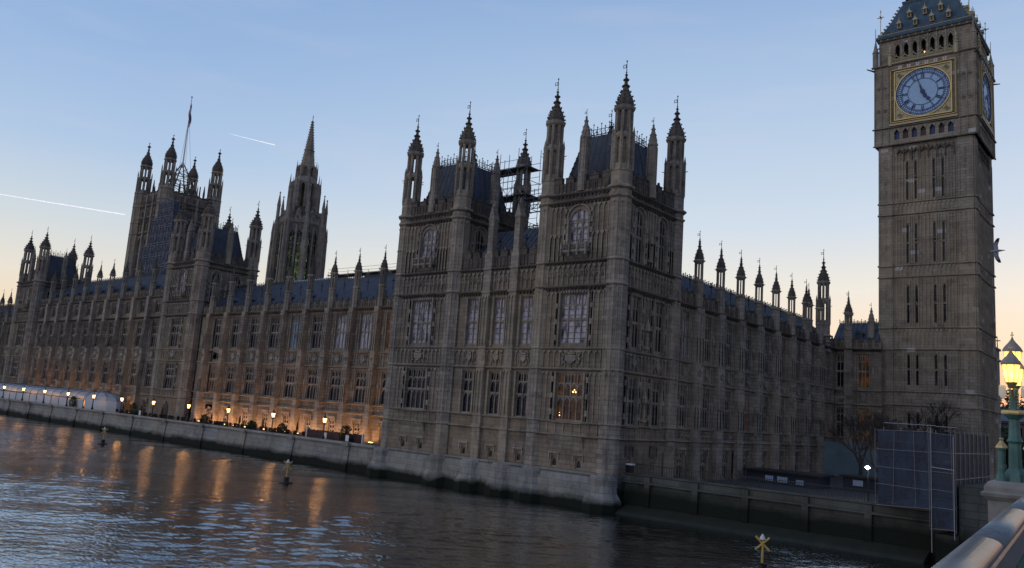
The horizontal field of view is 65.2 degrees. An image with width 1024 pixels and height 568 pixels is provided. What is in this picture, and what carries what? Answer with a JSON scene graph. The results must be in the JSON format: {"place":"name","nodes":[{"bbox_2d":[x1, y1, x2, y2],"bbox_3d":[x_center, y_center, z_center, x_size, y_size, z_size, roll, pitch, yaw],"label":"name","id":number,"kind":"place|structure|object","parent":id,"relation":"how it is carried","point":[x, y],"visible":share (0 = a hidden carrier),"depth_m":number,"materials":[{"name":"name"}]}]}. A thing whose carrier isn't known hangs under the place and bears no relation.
{"place":"outdoors","nodes":[
{"label":"outdoors","id":0,"kind":"place"},
{"bbox_2d":[0,413,934,567],"bbox_3d":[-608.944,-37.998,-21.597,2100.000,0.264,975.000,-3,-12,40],"label":"water","id":1,"kind":"structure","parent":0,"point":[72,496],"depth_m":53.71,"materials":[{"name":"grey liquid"}]},
{"bbox_2d":[0,398,376,472],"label":"terrace river wall","id":2,"kind":"structure","parent":1,"relation":"in","point":[350,456],"depth_m":110.08,"materials":[{"name":"stone"}]},
{"bbox_2d":[279,459,292,483],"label":"river marker","id":3,"kind":"object","parent":1,"relation":"in","point":[285,480],"visible":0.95,"depth_m":73.03,"materials":[{"name":"yellow paint"}]},
{"bbox_2d":[755,534,769,567],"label":"river marker","id":4,"kind":"object","parent":1,"relation":"in","point":[761,564],"visible":1,"depth_m":45.05,"materials":[{"name":"yellow paint"}]},
{"bbox_2d":[615,504,930,563],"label":"foreshore","id":5,"kind":"structure","parent":1,"relation":"in","point":[916,555],"depth_m":59.37,"materials":[{"name":"soil"}]},
{"bbox_2d":[622,472,949,560],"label":"garden river wall","id":6,"kind":"structure","parent":1,"relation":"in","point":[866,521],"depth_m":60.81,"materials":[{"name":"stone"}]},
{"bbox_2d":[935,482,987,563],"bbox_3d":[47.349,16.768,46.100,38.400,6.450,14.700,-3,-12,40],"label":"bridge abutment","id":7,"kind":"object","parent":1,"relation":"in","point":[973,510],"visible":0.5,"depth_m":52.13,"materials":[{"name":"stone"}]},
{"bbox_2d":[931,495,1023,567],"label":"bridge parapet","id":8,"kind":"structure","parent":7,"relation":"on","point":[997,541],"depth_m":5.18,"materials":[{"name":"grey paint"}]},
{"bbox_2d":[980,479,1023,522],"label":"bridge pedestal","id":9,"kind":"object","parent":8,"relation":"attached to","point":[1000,496],"visible":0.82,"depth_m":16.25,"materials":[{"name":"stone"}]},
{"bbox_2d":[996,332,1023,482],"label":"bridge lamp","id":10,"kind":"object","parent":9,"relation":"on","point":[1012,365],"visible":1,"depth_m":16.59,"materials":[{"name":"metal"}]},
{"bbox_2d":[442,197,538,496],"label":"pavilion link building","id":11,"kind":"structure","parent":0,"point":[488,420],"depth_m":80.23,"materials":[{"name":"brown stone"}]},
{"bbox_2d":[461,370,472,412],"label":"window","id":12,"kind":"structure","parent":11,"relation":"in","point":[468,374],"depth_m":82.26,"materials":[{"name":"glass"}]},
{"bbox_2d":[467,299,478,343],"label":"window","id":13,"kind":"structure","parent":11,"relation":"in","point":[473,309],"depth_m":83.35,"materials":[{"name":"glass"}]},
{"bbox_2d":[488,371,499,414],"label":"window","id":14,"kind":"structure","parent":11,"relation":"in","point":[495,375],"depth_m":79.90,"materials":[{"name":"glass"}]},
{"bbox_2d":[493,298,504,343],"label":"window","id":15,"kind":"structure","parent":11,"relation":"in","point":[500,302],"depth_m":81.00,"materials":[{"name":"glass"}]},
{"bbox_2d":[515,372,527,416],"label":"window","id":16,"kind":"structure","parent":11,"relation":"in","point":[520,410],"depth_m":77.61,"materials":[{"name":"glass"}]},
{"bbox_2d":[520,296,532,343],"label":"window","id":17,"kind":"structure","parent":11,"relation":"in","point":[527,301],"depth_m":78.72,"materials":[{"name":"glass"}]},
{"bbox_2d":[0,0,1023,405],"label":"sky","id":18,"kind":"structure","parent":0,"point":[776,97],"materials":[{"name":"blue"}]},
{"bbox_2d":[0,194,124,214],"bbox_3d":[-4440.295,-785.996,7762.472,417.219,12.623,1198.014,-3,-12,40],"label":"vapour trail","id":19,"kind":"object","parent":18,"relation":"in","point":[65,204],"visible":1,"depth_m":7817.78,"materials":[{"name":"white"}]},
{"bbox_2d":[706,476,959,532],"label":"garden ground","id":20,"kind":"structure","parent":0,"point":[837,481],"depth_m":79.65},
{"bbox_2d":[673,231,837,480],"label":"range","id":21,"kind":"structure","parent":20,"relation":"on","point":[756,384],"depth_m":92.55,"materials":[{"name":"brown stone"}]},
{"bbox_2d":[677,452,681,477],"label":"window","id":22,"kind":"structure","parent":21,"relation":"in","point":[679,457],"depth_m":79.44,"materials":[{"name":"glass"}]},
{"bbox_2d":[679,385,684,427],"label":"window","id":23,"kind":"structure","parent":21,"relation":"in","point":[682,388],"depth_m":80.33,"materials":[{"name":"glass"}]},
{"bbox_2d":[681,311,687,357],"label":"window","id":24,"kind":"structure","parent":21,"relation":"in","point":[685,314],"depth_m":81.44,"materials":[{"name":"glass"}]},
{"bbox_2d":[700,452,704,479],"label":"window","id":25,"kind":"structure","parent":21,"relation":"in","point":[702,461],"depth_m":83.11,"materials":[{"name":"glass"}]},
{"bbox_2d":[702,389,707,428],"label":"window","id":26,"kind":"structure","parent":21,"relation":"in","point":[705,391],"depth_m":84.09,"materials":[{"name":"glass"}]},
{"bbox_2d":[704,318,709,362],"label":"window","id":27,"kind":"structure","parent":21,"relation":"in","point":[707,321],"depth_m":85.18,"materials":[{"name":"glass"}]},
{"bbox_2d":[724,392,728,429],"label":"window","id":28,"kind":"structure","parent":21,"relation":"in","point":[726,407],"depth_m":87.92,"materials":[{"name":"glass"}]},
{"bbox_2d":[726,324,730,366],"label":"window","id":29,"kind":"structure","parent":21,"relation":"in","point":[728,336],"depth_m":89.05,"materials":[{"name":"glass"}]},
{"bbox_2d":[744,394,747,430],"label":"window","id":30,"kind":"structure","parent":21,"relation":"in","point":[746,396],"depth_m":91.83,"materials":[{"name":"glass"}]},
{"bbox_2d":[746,329,749,369],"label":"window","id":31,"kind":"structure","parent":21,"relation":"in","point":[748,331],"depth_m":92.89,"materials":[{"name":"glass"}]},
{"bbox_2d":[763,397,765,431],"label":"window","id":32,"kind":"structure","parent":21,"relation":"in","point":[764,401],"depth_m":95.67,"materials":[{"name":"glass"}]},
{"bbox_2d":[764,335,767,373],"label":"window","id":33,"kind":"structure","parent":21,"relation":"in","point":[766,336],"depth_m":96.75,"materials":[{"name":"glass"}]},
{"bbox_2d":[637,453,877,501],"bbox_3d":[19.023,15.802,64.292,21.016,3.000,0.100,-3,-12,40],"label":"iron railing","id":34,"kind":"object","parent":20,"relation":"on","point":[725,474],"visible":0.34,"depth_m":64.92,"materials":[{"name":"black"}]},
{"bbox_2d":[743,467,833,488],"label":"garden cabin","id":35,"kind":"object","parent":20,"relation":"on","point":[784,476],"visible":0.83,"depth_m":83.52,"materials":[{"name":"grey paint"}]},
{"bbox_2d":[823,441,877,476],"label":"site hoarding","id":36,"kind":"object","parent":20,"relation":"on","point":[839,458],"visible":0.36,"depth_m":106.51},
{"bbox_2d":[834,291,881,444],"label":"cross range","id":37,"kind":"structure","parent":20,"relation":"on","point":[858,367],"depth_m":113.08,"materials":[{"name":"brown stone"}]},
{"bbox_2d":[836,407,843,436],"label":"window","id":38,"kind":"structure","parent":37,"relation":"in","point":[840,410],"depth_m":113.58,"materials":[{"name":"glass"}]},
{"bbox_2d":[837,354,843,386],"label":"window","id":39,"kind":"structure","parent":37,"relation":"in","point":[840,357],"depth_m":114.65,"materials":[{"name":"glass"}]},
{"bbox_2d":[858,408,868,438],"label":"window","id":40,"kind":"structure","parent":37,"relation":"in","point":[861,411],"depth_m":111.68,"materials":[{"name":"glass"}]},
{"bbox_2d":[858,354,868,387],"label":"window","id":41,"kind":"structure","parent":37,"relation":"in","point":[863,360],"depth_m":112.60,"materials":[{"name":"glass"}]},
{"bbox_2d":[839,474,877,492],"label":"garden cabin","id":42,"kind":"object","parent":20,"relation":"on","point":[852,481],"visible":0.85,"depth_m":82.35,"materials":[{"name":"grey paint"}]},
{"bbox_2d":[826,412,901,472],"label":"bare tree","id":43,"kind":"object","parent":20,"relation":"on","point":[878,423],"visible":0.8,"depth_m":74.07,"materials":[{"name":"brown plant"}]},
{"bbox_2d":[826,405,904,474],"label":"bare tree","id":44,"kind":"object","parent":20,"relation":"on","point":[860,460],"visible":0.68,"depth_m":93.58,"materials":[{"name":"brown plant"}]},
{"bbox_2d":[875,422,990,550],"bbox_3d":[30.832,14.555,58.352,5.027,8.277,12.190,-3,-12,40],"label":"sheeted scaffold","id":45,"kind":"object","parent":20,"relation":"on","point":[910,476],"visible":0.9,"depth_m":54.19,"materials":[{"name":"grey"}]},
{"bbox_2d":[902,399,963,453],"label":"bare tree","id":46,"kind":"object","parent":20,"relation":"on","point":[931,420],"visible":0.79,"depth_m":99.80,"materials":[{"name":"brown plant"}]},
{"bbox_2d":[990,238,1004,262],"bbox_3d":[12.950,-0.892,21.381,0.363,0.682,0.108,-4,24,30],"label":"gull","id":47,"kind":"object","parent":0,"point":[996,250],"visible":1,"depth_m":21.38,"materials":[{"name":"grey"}]},
{"label":"ground","id":48,"kind":"structure","parent":0,"visible":0},
{"bbox_2d":[122,96,223,277],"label":"great south tower","id":49,"kind":"structure","parent":48,"relation":"on","point":[146,202],"depth_m":304.04,"materials":[{"name":"brown stone"}]},
{"bbox_2d":[139,241,179,275],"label":"tower scaffold","id":50,"kind":"object","parent":49,"relation":"attached to","point":[149,254],"visible":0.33,"depth_m":281.05,"materials":[{"name":"grey"}]},
{"bbox_2d":[149,214,178,245],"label":"tower scaffold","id":51,"kind":"object","parent":50,"relation":"on","point":[161,229],"visible":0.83,"depth_m":282.38,"materials":[{"name":"grey"}]},
{"bbox_2d":[157,199,179,218],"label":"tower scaffold","id":52,"kind":"object","parent":51,"relation":"on","point":[170,208],"visible":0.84,"depth_m":283.44,"materials":[{"name":"grey"}]},
{"bbox_2d":[264,115,327,285],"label":"octagonal spired tower","id":53,"kind":"structure","parent":48,"relation":"on","point":[301,220],"depth_m":243.16,"materials":[{"name":"stone"}]},
{"bbox_2d":[284,229,294,279],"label":"window","id":54,"kind":"structure","parent":53,"relation":"in","point":[290,241],"depth_m":239.83,"materials":[{"name":"glass"}]},
{"bbox_2d":[293,230,302,280],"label":"window","id":55,"kind":"structure","parent":53,"relation":"in","point":[298,241],"depth_m":240.10,"materials":[{"name":"glass"}]},
{"bbox_2d":[303,231,311,279],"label":"window","id":56,"kind":"structure","parent":53,"relation":"in","point":[309,234],"depth_m":241.54,"materials":[{"name":"glass"}]},
{"bbox_2d":[366,101,531,485],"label":"pavilion tower","id":57,"kind":"structure","parent":48,"relation":"on","point":[444,226],"depth_m":87.45,"materials":[{"name":"brown stone"}]},
{"bbox_2d":[405,368,425,408],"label":"window","id":58,"kind":"structure","parent":57,"relation":"in","point":[416,376],"depth_m":86.63,"materials":[{"name":"glass"}]},
{"bbox_2d":[411,300,431,343],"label":"window","id":59,"kind":"structure","parent":57,"relation":"in","point":[422,309],"depth_m":87.71,"materials":[{"name":"glass"}]},
{"bbox_2d":[421,228,435,259],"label":"window","id":60,"kind":"structure","parent":57,"relation":"in","point":[428,239],"depth_m":89.10,"materials":[{"name":"glass"}]},
{"bbox_2d":[475,229,484,252],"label":"window","id":61,"kind":"structure","parent":57,"relation":"in","point":[480,235],"depth_m":88.60,"materials":[{"name":"glass"}]},
{"bbox_2d":[482,148,541,225],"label":"turret scaffold","id":62,"kind":"object","parent":57,"relation":"on","point":[507,172],"visible":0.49,"depth_m":94.99,"materials":[{"name":"grey"}]},
{"bbox_2d":[513,60,687,512],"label":"corner pavilion tower","id":63,"kind":"structure","parent":48,"relation":"on","point":[602,390],"depth_m":74.64,"materials":[{"name":"brown stone"}]},
{"bbox_2d":[522,189,540,213],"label":"gangway scaffold","id":64,"kind":"object","parent":63,"relation":"attached to","point":[530,200],"visible":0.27,"depth_m":91.96,"materials":[{"name":"grey"}]},
{"bbox_2d":[555,373,582,421],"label":"window","id":65,"kind":"structure","parent":63,"relation":"in","point":[568,402],"depth_m":73.47,"materials":[{"name":"glass"}]},
{"bbox_2d":[560,293,587,343],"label":"window","id":66,"kind":"structure","parent":63,"relation":"in","point":[574,306],"depth_m":74.57,"materials":[{"name":"glass"}]},
{"bbox_2d":[570,208,588,244],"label":"window","id":67,"kind":"structure","parent":63,"relation":"in","point":[579,218],"depth_m":75.93,"materials":[{"name":"glass"}]},
{"bbox_2d":[627,377,635,424],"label":"window","id":68,"kind":"structure","parent":63,"relation":"in","point":[632,380],"depth_m":73.14,"materials":[{"name":"glass"}]},
{"bbox_2d":[631,297,638,348],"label":"window","id":69,"kind":"structure","parent":63,"relation":"in","point":[635,307],"depth_m":74.25,"materials":[{"name":"glass"}]},
{"bbox_2d":[635,210,643,263],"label":"window","id":70,"kind":"structure","parent":63,"relation":"in","point":[640,215],"depth_m":75.50,"materials":[{"name":"glass"}]},
{"bbox_2d":[651,380,659,426],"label":"window","id":71,"kind":"structure","parent":63,"relation":"in","point":[655,384],"depth_m":76.36,"materials":[{"name":"glass"}]},
{"bbox_2d":[654,303,662,352],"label":"window","id":72,"kind":"structure","parent":63,"relation":"in","point":[659,308],"depth_m":77.46,"materials":[{"name":"glass"}]},
{"bbox_2d":[658,220,665,271],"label":"window","id":73,"kind":"structure","parent":63,"relation":"in","point":[662,233],"depth_m":78.72,"materials":[{"name":"glass"}]},
{"bbox_2d":[867,0,1000,481],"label":"clock tower","id":74,"kind":"structure","parent":48,"relation":"on","point":[935,142],"depth_m":112.17,"materials":[{"name":"stone"}]},
{"bbox_2d":[1000,389,1023,409],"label":"distant tree","id":75,"kind":"object","parent":48,"relation":"on","point":[1007,400],"visible":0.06,"depth_m":229.38,"materials":[{"name":"brown plant"}]},
{"bbox_2d":[1001,409,1023,469],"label":"distant stone building","id":76,"kind":"structure","parent":48,"relation":"on","point":[1004,421],"depth_m":183.00,"materials":[{"name":"beige stone"}]},
{"bbox_2d":[1001,434,1023,468],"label":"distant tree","id":77,"kind":"object","parent":48,"relation":"on","point":[1005,438],"visible":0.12,"depth_m":142.36,"materials":[{"name":"black plant"}]},
{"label":"terrace","id":78,"kind":"structure","parent":0,"visible":0},
{"bbox_2d":[0,289,13,381],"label":"building facade","id":79,"kind":"structure","parent":78,"relation":"on","point":[6,313],"depth_m":188.19,"materials":[{"name":"brown stone"}]},
{"bbox_2d":[0,227,94,392],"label":"farthest river tower","id":80,"kind":"structure","parent":78,"relation":"on","point":[33,287],"depth_m":180.98,"materials":[{"name":"brown stone"}]},
{"bbox_2d":[0,382,124,412],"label":"marquee","id":81,"kind":"object","parent":78,"relation":"on","point":[107,401],"visible":0.88,"depth_m":148.63,"materials":[{"name":"white fabric"}]},
{"bbox_2d":[27,252,165,414],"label":"building facade","id":82,"kind":"structure","parent":78,"relation":"on","point":[100,335],"depth_m":155.22,"materials":[{"name":"brown stone"}]},
{"bbox_2d":[121,322,127,346],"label":"window","id":83,"kind":"structure","parent":82,"relation":"in","point":[125,323],"depth_m":148.99,"materials":[{"name":"glass"}]},
{"bbox_2d":[130,363,136,385],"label":"window","id":84,"kind":"structure","parent":82,"relation":"in","point":[134,366],"depth_m":144.19,"materials":[{"name":"glass"}]},
{"bbox_2d":[135,321,142,346],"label":"window","id":85,"kind":"structure","parent":82,"relation":"in","point":[140,322],"depth_m":145.29,"materials":[{"name":"glass"}]},
{"bbox_2d":[145,363,152,386],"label":"window","id":86,"kind":"structure","parent":82,"relation":"in","point":[149,369],"depth_m":140.37,"materials":[{"name":"glass"}]},
{"bbox_2d":[150,321,158,346],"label":"window","id":87,"kind":"structure","parent":82,"relation":"in","point":[155,326],"depth_m":141.51,"materials":[{"name":"glass"}]},
{"bbox_2d":[147,188,262,419],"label":"central river tower","id":88,"kind":"structure","parent":78,"relation":"on","point":[199,258],"depth_m":135.35,"materials":[{"name":"brown stone"}]},
{"bbox_2d":[164,363,174,388],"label":"window","id":89,"kind":"structure","parent":88,"relation":"in","point":[170,370],"depth_m":133.98,"materials":[{"name":"glass"}]},
{"bbox_2d":[170,319,180,346],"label":"window","id":90,"kind":"structure","parent":88,"relation":"in","point":[176,325],"depth_m":135.09,"materials":[{"name":"glass"}]},
{"bbox_2d":[179,271,185,291],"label":"window","id":91,"kind":"structure","parent":88,"relation":"in","point":[182,278],"depth_m":136.49,"materials":[{"name":"glass"}]},
{"bbox_2d":[190,245,395,444],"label":"river front range","id":92,"kind":"structure","parent":78,"relation":"on","point":[309,352],"depth_m":113.22,"materials":[{"name":"brown stone"}]},
{"bbox_2d":[208,365,216,391],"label":"window","id":93,"kind":"structure","parent":92,"relation":"in","point":[213,368],"depth_m":126.75,"materials":[{"name":"glass"}]},
{"bbox_2d":[214,318,222,347],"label":"window","id":94,"kind":"structure","parent":92,"relation":"in","point":[219,321],"depth_m":127.84,"materials":[{"name":"glass"}]},
{"bbox_2d":[226,366,234,392],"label":"window","id":95,"kind":"structure","parent":92,"relation":"in","point":[231,368],"depth_m":123.36,"materials":[{"name":"glass"}]},
{"bbox_2d":[231,318,240,347],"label":"window","id":96,"kind":"structure","parent":92,"relation":"in","point":[237,320],"depth_m":124.51,"materials":[{"name":"glass"}]},
{"bbox_2d":[244,367,253,394],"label":"window","id":97,"kind":"structure","parent":92,"relation":"in","point":[249,375],"depth_m":120.04,"materials":[{"name":"glass"}]},
{"bbox_2d":[250,317,259,347],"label":"window","id":98,"kind":"structure","parent":92,"relation":"in","point":[255,325],"depth_m":121.16,"materials":[{"name":"glass"}]},
{"bbox_2d":[263,367,273,395],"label":"window","id":99,"kind":"structure","parent":92,"relation":"in","point":[269,372],"depth_m":116.69,"materials":[{"name":"glass"}]},
{"bbox_2d":[269,316,279,347],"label":"window","id":100,"kind":"structure","parent":92,"relation":"in","point":[275,320],"depth_m":117.82,"materials":[{"name":"glass"}]},
{"bbox_2d":[284,368,294,397],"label":"window","id":101,"kind":"structure","parent":92,"relation":"in","point":[290,371],"depth_m":113.32,"materials":[{"name":"glass"}]},
{"bbox_2d":[290,316,300,348],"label":"window","id":102,"kind":"structure","parent":92,"relation":"in","point":[296,319],"depth_m":114.44,"materials":[{"name":"glass"}]},
{"bbox_2d":[306,369,317,399],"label":"window","id":103,"kind":"structure","parent":92,"relation":"in","point":[312,377],"depth_m":110.00,"materials":[{"name":"glass"}]},
{"bbox_2d":[311,315,322,348],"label":"window","id":104,"kind":"structure","parent":92,"relation":"in","point":[318,321],"depth_m":111.12,"materials":[{"name":"glass"}]},
{"bbox_2d":[329,370,340,401],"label":"window","id":105,"kind":"structure","parent":92,"relation":"in","point":[336,374],"depth_m":106.66,"materials":[{"name":"glass"}]},
{"bbox_2d":[335,314,346,348],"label":"window","id":106,"kind":"structure","parent":92,"relation":"in","point":[341,322],"depth_m":107.78,"materials":[{"name":"glass"}]},
{"bbox_2d":[354,371,366,403],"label":"window","id":107,"kind":"structure","parent":92,"relation":"in","point":[361,375],"depth_m":103.33,"materials":[{"name":"glass"}]},
{"bbox_2d":[359,313,371,348],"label":"window","id":108,"kind":"structure","parent":92,"relation":"in","point":[367,317],"depth_m":104.44,"materials":[{"name":"glass"}]},
{"bbox_2d":[380,372,385,404],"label":"window","id":109,"kind":"structure","parent":92,"relation":"in","point":[384,373],"depth_m":100.44,"materials":[{"name":"glass"}]},
{"bbox_2d":[385,313,391,348],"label":"window","id":110,"kind":"structure","parent":92,"relation":"in","point":[390,314],"depth_m":101.55,"materials":[{"name":"glass"}]},
{"bbox_2d":[305,426,363,443],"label":"terrace fence","id":111,"kind":"object","parent":78,"relation":"on","point":[331,435],"visible":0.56,"depth_m":96.49,"materials":[{"name":"black metal"}]},
{"bbox_2d":[338,424,351,441],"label":"terrace shrub","id":112,"kind":"object","parent":78,"relation":"on","point":[346,428],"visible":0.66,"depth_m":94.39,"materials":[{"name":"green plant"}]},
{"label":"inner roof block","id":113,"kind":"object","parent":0,"visible":0},
{"bbox_2d":[327,263,396,280],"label":"roof edge scaffold","id":114,"kind":"object","parent":113,"relation":"on","point":[367,273],"visible":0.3,"depth_m":124.86,"materials":[{"name":"grey"}]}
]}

